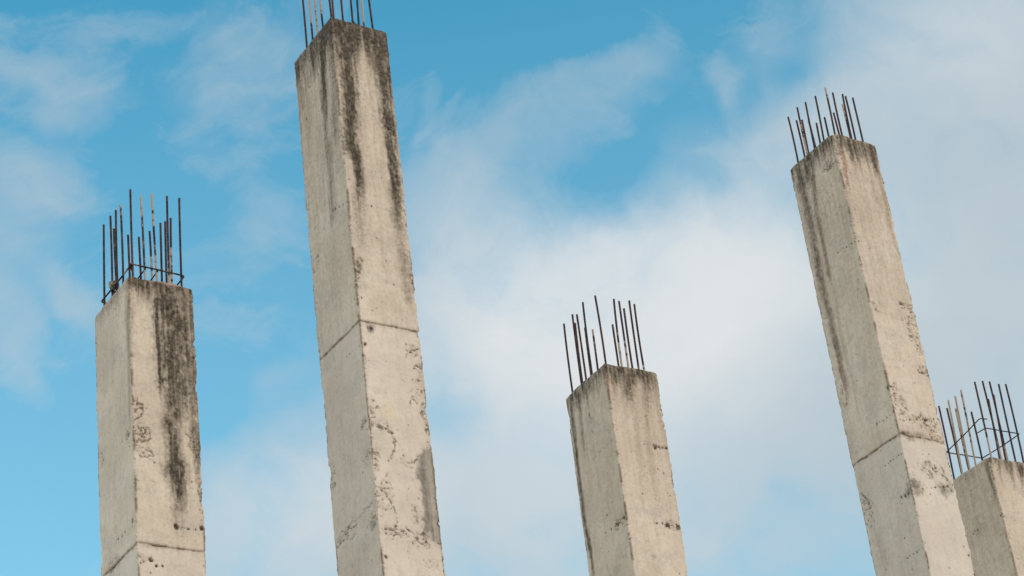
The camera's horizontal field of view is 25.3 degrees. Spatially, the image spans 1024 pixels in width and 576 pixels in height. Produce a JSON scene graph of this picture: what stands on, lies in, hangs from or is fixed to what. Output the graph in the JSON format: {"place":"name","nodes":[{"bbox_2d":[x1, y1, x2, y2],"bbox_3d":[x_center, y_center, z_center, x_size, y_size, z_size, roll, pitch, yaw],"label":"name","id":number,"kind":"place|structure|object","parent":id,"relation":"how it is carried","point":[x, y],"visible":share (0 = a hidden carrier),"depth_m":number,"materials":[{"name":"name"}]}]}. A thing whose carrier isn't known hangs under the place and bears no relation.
{"place":"outdoors","nodes":[
{"label":"outdoors","id":0,"kind":"place"},
{"bbox_2d":[95,189,205,575],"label":"concrete column","id":1,"kind":"structure","parent":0,"point":[151,512],"depth_m":15.49,"materials":[{"name":"concrete"}]},
{"bbox_2d":[108,280,115,289],"bbox_3d":[-2.828,-0.019,16.218,0.065,0.054,0.080,17,-26,-26],"label":"mortar lump","id":2,"kind":"object","parent":1,"relation":"on","point":[111,283],"visible":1,"depth_m":16.19,"materials":[{"name":"grey concrete"}]},
{"bbox_2d":[154,281,181,286],"bbox_3d":[-2.417,-0.019,16.064,0.212,0.025,0.032,13,-36,-29],"label":"wood scrap","id":3,"kind":"object","parent":1,"relation":"on","point":[166,283],"visible":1,"depth_m":16.05,"materials":[{"name":"beige wood"}]},
{"bbox_2d":[294,0,444,575],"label":"concrete column","id":4,"kind":"structure","parent":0,"point":[385,515],"depth_m":16.15,"materials":[{"name":"concrete"}]},
{"bbox_2d":[0,0,1023,575],"label":"sky","id":5,"kind":"structure","parent":0,"point":[556,155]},
{"bbox_2d":[563,295,686,575],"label":"concrete column","id":6,"kind":"structure","parent":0,"point":[628,501],"depth_m":17.57,"materials":[{"name":"concrete"}]},
{"bbox_2d":[787,87,975,575],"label":"concrete column","id":7,"kind":"structure","parent":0,"point":[914,525],"depth_m":18.77,"materials":[{"name":"concrete"}]},
{"bbox_2d":[938,381,1023,575],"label":"concrete column","id":8,"kind":"structure","parent":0,"point":[989,494],"depth_m":19.60,"materials":[{"name":"concrete"}]}
]}

